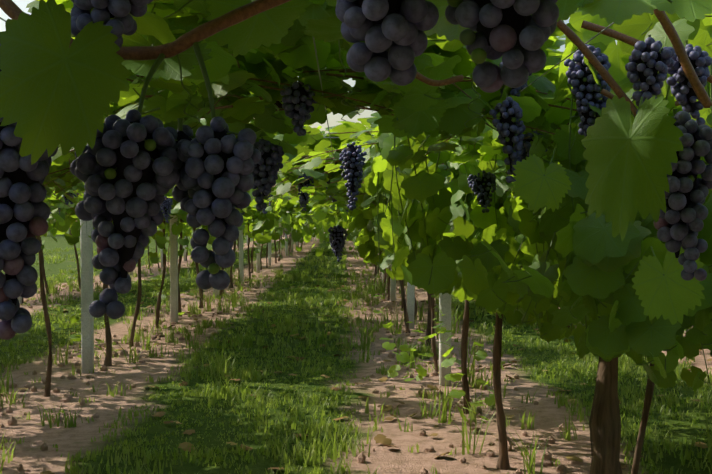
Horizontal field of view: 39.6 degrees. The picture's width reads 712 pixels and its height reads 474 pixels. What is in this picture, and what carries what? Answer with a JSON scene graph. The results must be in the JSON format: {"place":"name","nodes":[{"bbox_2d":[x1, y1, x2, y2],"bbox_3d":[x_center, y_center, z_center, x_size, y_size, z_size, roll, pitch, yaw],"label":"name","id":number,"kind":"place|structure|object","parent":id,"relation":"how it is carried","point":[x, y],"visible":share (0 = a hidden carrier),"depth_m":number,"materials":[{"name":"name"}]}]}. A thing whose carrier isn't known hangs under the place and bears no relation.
{"place":"outdoors","nodes":[
{"label":"outdoors","id":0,"kind":"place"},
{"bbox_2d":[0,0,616,221],"label":"sky","id":1,"kind":"structure","parent":0,"point":[332,119],"materials":[{"name":"white"}]},
{"bbox_2d":[0,224,711,473],"bbox_3d":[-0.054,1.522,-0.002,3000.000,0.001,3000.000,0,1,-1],"label":"ground","id":2,"kind":"structure","parent":0,"point":[28,453],"depth_m":8.50,"materials":[{"name":"brown soil"}]},
{"bbox_2d":[18,215,450,385],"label":"posts","id":3,"kind":"object","parent":2,"relation":"on","point":[87,324],"depth_m":9.91,"materials":[{"name":"grey wood"}]},
{"bbox_2d":[0,17,711,164],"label":"pergola wires","id":4,"kind":"object","parent":3,"relation":"on","point":[452,141],"depth_m":2.11,"materials":[{"name":"grey"}]},
{"bbox_2d":[22,101,654,473],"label":"vine trunks","id":5,"kind":"object","parent":2,"relation":"on","point":[605,428],"visible":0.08,"depth_m":6.06,"materials":[{"name":"brown plant"}]},
{"bbox_2d":[0,0,711,215],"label":"vine branches","id":6,"kind":"object","parent":5,"relation":"attached to","point":[11,9],"visible":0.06,"depth_m":1.46,"materials":[{"name":"brown wood"}]},
{"bbox_2d":[0,0,711,424],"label":"vine leaves","id":7,"kind":"object","parent":6,"relation":"attached to","point":[60,92],"visible":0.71,"depth_m":2.23,"materials":[{"name":"green plant"}]},
{"bbox_2d":[0,278,700,473],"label":"soil clods","id":8,"kind":"object","parent":2,"relation":"on","point":[68,397],"visible":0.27,"depth_m":8.94,"materials":[{"name":"brown soil"}]},
{"bbox_2d":[0,274,711,473],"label":"fallen leaves","id":9,"kind":"object","parent":2,"relation":"on","point":[381,439],"visible":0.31,"depth_m":8.43,"materials":[{"name":"brown plant"}]},
{"bbox_2d":[45,0,711,383],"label":"green stems","id":10,"kind":"object","parent":2,"relation":"on","point":[159,62],"visible":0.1,"depth_m":2.23,"materials":[{"name":"green plant"}]},
{"bbox_2d":[0,0,711,339],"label":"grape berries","id":11,"kind":"object","parent":10,"relation":"hanging from","point":[393,46],"visible":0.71,"depth_m":0.91,"materials":[{"name":"purple food"}]},
{"bbox_2d":[0,0,700,305],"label":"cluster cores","id":12,"kind":"object","parent":11,"relation":"on","point":[513,19],"visible":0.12,"depth_m":0.93,"materials":[{"name":"black"}]},
{"bbox_2d":[0,246,711,473],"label":"grass","id":13,"kind":"structure","parent":0,"point":[223,368],"depth_m":9.73,"materials":[{"name":"green plant"}]}
]}

